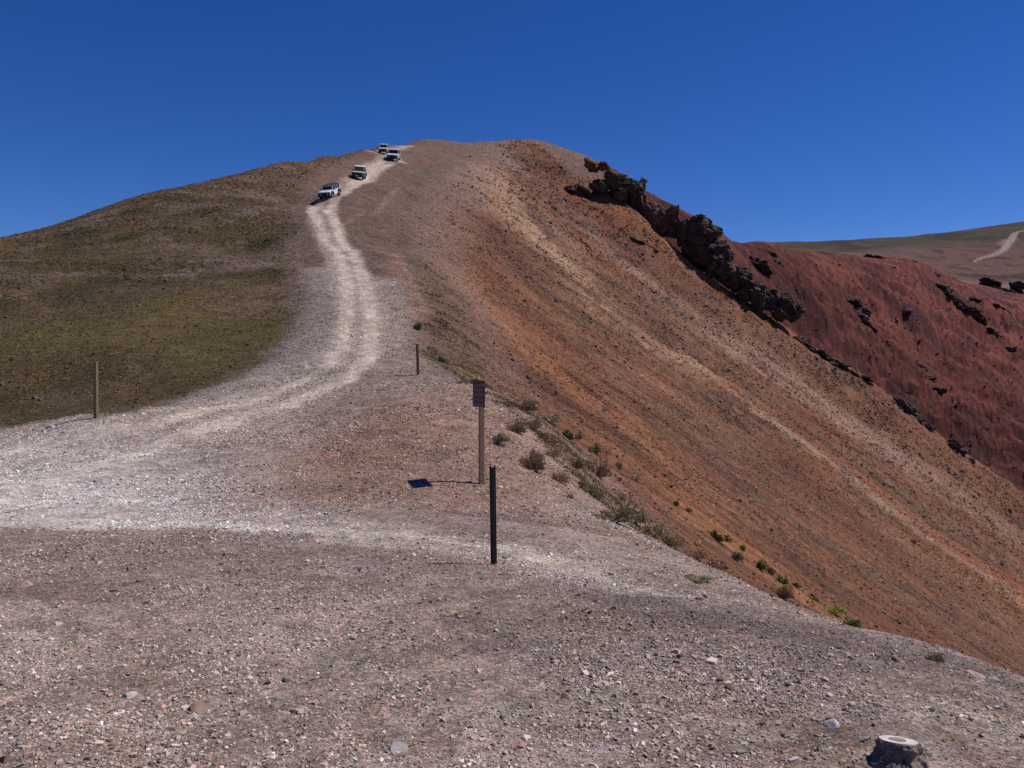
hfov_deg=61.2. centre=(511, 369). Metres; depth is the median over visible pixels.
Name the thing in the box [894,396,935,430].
rock outcrop
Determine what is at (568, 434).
shrub
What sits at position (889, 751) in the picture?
survey marker
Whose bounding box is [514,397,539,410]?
shrub
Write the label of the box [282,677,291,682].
stone
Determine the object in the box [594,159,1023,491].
red mountain slope
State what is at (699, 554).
shrub
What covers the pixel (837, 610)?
shrub
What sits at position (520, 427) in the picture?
shrub
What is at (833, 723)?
stone
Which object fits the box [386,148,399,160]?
off road vehicle
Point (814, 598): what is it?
shrub
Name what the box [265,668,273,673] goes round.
stone
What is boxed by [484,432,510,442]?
shrub
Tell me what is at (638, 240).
rock outcrop
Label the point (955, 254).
hill
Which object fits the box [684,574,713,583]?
shrub
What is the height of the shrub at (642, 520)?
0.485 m
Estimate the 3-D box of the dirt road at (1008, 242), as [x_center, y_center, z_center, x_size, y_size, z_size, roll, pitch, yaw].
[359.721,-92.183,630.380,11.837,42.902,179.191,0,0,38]
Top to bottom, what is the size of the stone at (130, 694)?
0.060 m
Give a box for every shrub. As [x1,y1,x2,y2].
[413,323,422,328]
[430,355,451,361]
[453,376,482,383]
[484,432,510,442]
[506,419,527,432]
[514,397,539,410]
[516,447,546,470]
[525,415,542,428]
[542,412,562,422]
[544,446,560,457]
[551,471,572,483]
[562,428,583,439]
[567,457,585,468]
[577,473,590,489]
[583,456,611,478]
[587,483,606,499]
[588,444,603,452]
[593,499,642,523]
[615,460,622,468]
[618,493,625,500]
[630,473,641,480]
[633,504,647,524]
[642,520,671,536]
[661,533,684,548]
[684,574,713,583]
[688,548,708,559]
[704,558,728,569]
[708,529,731,541]
[730,552,743,561]
[738,545,745,551]
[753,560,768,569]
[766,567,775,574]
[770,585,795,599]
[776,573,788,584]
[791,582,800,587]
[808,594,818,601]
[823,605,846,614]
[840,616,861,627]
[925,650,945,662]
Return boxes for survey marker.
[870,735,929,767]
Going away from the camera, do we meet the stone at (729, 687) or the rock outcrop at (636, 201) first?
the stone at (729, 687)
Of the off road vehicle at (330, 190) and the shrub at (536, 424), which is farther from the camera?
the off road vehicle at (330, 190)
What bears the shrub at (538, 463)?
on the gravel ground at (414, 169)
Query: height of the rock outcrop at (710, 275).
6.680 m
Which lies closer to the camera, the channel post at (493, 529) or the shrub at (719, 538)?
the channel post at (493, 529)
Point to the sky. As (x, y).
(765, 120)
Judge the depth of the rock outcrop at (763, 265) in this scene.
243.14 m
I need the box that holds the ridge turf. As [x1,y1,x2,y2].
[404,254,693,552]
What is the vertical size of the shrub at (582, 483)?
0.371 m
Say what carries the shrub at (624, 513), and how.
on the gravel ground at (414, 169)
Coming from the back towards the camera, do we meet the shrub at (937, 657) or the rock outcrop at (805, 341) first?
the rock outcrop at (805, 341)
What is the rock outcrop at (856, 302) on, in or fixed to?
on the red mountain slope at (898, 357)
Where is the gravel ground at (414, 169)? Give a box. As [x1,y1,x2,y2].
[0,139,1023,767]
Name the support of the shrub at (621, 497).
on the gravel ground at (414, 169)
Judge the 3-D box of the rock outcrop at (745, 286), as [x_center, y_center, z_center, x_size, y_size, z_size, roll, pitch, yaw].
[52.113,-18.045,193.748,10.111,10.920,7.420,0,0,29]
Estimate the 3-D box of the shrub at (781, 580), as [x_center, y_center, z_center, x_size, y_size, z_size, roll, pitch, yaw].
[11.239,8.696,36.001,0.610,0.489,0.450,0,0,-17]
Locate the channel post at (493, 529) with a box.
[489,466,496,563]
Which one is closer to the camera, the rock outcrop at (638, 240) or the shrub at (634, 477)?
the shrub at (634, 477)
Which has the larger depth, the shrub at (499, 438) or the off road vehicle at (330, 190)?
the off road vehicle at (330, 190)
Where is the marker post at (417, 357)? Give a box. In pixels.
[416,344,418,374]
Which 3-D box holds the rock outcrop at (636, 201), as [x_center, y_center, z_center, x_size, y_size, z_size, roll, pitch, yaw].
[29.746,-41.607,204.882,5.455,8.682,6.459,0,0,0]
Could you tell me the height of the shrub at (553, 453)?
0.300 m
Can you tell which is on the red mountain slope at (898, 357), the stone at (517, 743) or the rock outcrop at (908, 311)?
the rock outcrop at (908, 311)
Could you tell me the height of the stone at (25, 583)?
0.081 m
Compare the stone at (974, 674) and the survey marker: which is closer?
the survey marker
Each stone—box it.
[18,581,32,586]
[121,691,137,698]
[189,701,210,712]
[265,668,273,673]
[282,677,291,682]
[390,740,408,753]
[511,739,526,747]
[724,684,734,690]
[823,718,839,728]
[827,642,841,647]
[858,736,868,741]
[891,656,899,662]
[966,670,985,679]
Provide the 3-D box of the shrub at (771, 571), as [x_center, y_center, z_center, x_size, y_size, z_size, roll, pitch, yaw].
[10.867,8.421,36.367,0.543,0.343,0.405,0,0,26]
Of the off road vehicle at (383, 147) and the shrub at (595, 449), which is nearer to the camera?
the shrub at (595, 449)
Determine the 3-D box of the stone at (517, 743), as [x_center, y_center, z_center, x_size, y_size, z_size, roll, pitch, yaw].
[0.041,2.177,5.019,0.092,0.055,0.091,0,0,17]
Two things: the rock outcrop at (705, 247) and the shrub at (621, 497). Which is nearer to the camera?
the shrub at (621, 497)
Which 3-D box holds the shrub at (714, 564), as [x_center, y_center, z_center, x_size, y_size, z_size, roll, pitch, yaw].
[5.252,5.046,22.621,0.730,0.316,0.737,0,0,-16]
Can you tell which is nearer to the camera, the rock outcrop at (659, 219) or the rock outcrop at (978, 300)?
the rock outcrop at (659, 219)
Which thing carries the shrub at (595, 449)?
on the scree slope at (697, 389)
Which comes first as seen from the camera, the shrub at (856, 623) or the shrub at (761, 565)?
the shrub at (856, 623)
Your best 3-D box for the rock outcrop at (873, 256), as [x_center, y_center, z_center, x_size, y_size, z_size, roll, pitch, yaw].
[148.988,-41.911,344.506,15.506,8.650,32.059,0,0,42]
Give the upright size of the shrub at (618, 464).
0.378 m
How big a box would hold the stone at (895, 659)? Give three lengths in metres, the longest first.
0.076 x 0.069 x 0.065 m
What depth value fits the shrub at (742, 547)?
37.21 m
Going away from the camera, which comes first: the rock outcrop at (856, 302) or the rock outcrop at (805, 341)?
the rock outcrop at (805, 341)
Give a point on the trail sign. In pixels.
(479, 393)
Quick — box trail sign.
[473,380,484,484]
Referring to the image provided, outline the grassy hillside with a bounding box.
[0,148,376,427]
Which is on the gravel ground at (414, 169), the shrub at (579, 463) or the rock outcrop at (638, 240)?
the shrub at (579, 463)
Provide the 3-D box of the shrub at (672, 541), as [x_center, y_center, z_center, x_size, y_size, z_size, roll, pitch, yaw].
[3.749,4.089,21.077,0.665,0.363,1.219,0,0,-26]
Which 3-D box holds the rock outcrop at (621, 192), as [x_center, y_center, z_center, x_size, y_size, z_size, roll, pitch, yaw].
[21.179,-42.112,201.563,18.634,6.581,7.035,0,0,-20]
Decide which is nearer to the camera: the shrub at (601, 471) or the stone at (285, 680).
the stone at (285, 680)
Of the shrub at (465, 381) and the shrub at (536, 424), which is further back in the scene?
the shrub at (465, 381)
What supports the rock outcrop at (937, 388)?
on the red mountain slope at (898, 357)
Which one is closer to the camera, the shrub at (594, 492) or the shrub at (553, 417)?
the shrub at (594, 492)
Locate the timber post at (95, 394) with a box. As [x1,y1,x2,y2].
[93,362,98,417]
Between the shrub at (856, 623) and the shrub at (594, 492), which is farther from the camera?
the shrub at (594, 492)
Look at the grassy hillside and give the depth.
50.76 m
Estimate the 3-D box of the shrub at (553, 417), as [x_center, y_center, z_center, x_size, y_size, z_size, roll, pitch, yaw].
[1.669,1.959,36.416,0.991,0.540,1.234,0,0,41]
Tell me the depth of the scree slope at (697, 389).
101.00 m
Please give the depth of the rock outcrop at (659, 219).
200.64 m
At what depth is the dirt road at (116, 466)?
21.00 m
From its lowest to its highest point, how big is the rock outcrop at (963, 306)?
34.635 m
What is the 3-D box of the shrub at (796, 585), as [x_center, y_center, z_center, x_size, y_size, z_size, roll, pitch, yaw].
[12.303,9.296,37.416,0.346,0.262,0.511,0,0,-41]
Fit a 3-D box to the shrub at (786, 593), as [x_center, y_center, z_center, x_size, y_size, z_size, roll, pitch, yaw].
[7.719,6.324,24.863,0.846,0.487,0.444,0,0,25]
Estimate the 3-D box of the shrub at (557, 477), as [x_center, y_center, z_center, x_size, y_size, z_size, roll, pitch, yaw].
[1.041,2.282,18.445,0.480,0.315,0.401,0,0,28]
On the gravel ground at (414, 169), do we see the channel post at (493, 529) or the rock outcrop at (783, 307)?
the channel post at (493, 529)
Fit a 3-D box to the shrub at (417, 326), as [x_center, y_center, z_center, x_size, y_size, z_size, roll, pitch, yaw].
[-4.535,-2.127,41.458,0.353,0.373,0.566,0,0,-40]
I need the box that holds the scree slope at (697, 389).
[437,139,1023,676]
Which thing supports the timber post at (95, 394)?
on the gravel ground at (414, 169)
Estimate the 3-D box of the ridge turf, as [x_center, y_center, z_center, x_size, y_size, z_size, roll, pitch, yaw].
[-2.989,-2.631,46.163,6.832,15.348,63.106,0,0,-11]
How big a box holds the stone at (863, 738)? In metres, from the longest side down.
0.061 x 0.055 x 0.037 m
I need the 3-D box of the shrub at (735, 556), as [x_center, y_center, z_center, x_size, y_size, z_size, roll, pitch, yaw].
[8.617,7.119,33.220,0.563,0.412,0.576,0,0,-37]
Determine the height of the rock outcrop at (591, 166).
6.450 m
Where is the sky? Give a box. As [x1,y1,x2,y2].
[0,0,1023,242]
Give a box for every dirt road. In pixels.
[0,146,765,622]
[975,230,1022,260]
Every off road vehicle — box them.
[318,182,340,198]
[351,165,366,179]
[378,144,388,153]
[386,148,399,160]
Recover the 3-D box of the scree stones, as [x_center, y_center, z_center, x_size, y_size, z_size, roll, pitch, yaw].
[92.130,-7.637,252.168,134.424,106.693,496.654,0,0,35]
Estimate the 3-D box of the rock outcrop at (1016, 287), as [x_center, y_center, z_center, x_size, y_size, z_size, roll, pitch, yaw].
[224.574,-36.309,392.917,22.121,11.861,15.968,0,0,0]
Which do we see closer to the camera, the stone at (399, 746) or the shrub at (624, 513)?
the stone at (399, 746)
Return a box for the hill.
[769,222,1023,285]
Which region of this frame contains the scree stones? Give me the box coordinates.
[0,140,1023,675]
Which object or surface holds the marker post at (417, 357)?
on the gravel ground at (414, 169)
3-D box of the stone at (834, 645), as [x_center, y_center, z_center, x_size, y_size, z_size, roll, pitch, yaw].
[2.593,2.223,6.970,0.122,0.034,0.123,0,0,12]
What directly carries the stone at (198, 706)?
on the gravel ground at (414, 169)
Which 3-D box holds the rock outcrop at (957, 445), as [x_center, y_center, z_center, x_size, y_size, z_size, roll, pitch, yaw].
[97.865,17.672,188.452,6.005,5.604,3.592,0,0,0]
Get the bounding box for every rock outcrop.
[568,177,638,202]
[583,157,626,183]
[626,176,647,210]
[630,237,658,251]
[640,201,679,238]
[674,214,737,284]
[705,272,729,284]
[723,266,766,312]
[749,250,784,274]
[765,287,805,322]
[793,335,874,382]
[845,295,877,332]
[863,254,916,267]
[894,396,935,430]
[902,299,913,313]
[916,362,948,392]
[935,273,1018,351]
[948,438,974,463]
[969,297,1011,313]
[978,277,1023,293]
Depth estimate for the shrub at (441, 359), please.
36.03 m
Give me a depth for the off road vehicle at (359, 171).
133.69 m
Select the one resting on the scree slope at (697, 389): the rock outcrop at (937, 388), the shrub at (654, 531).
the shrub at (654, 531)
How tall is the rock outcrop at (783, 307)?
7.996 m

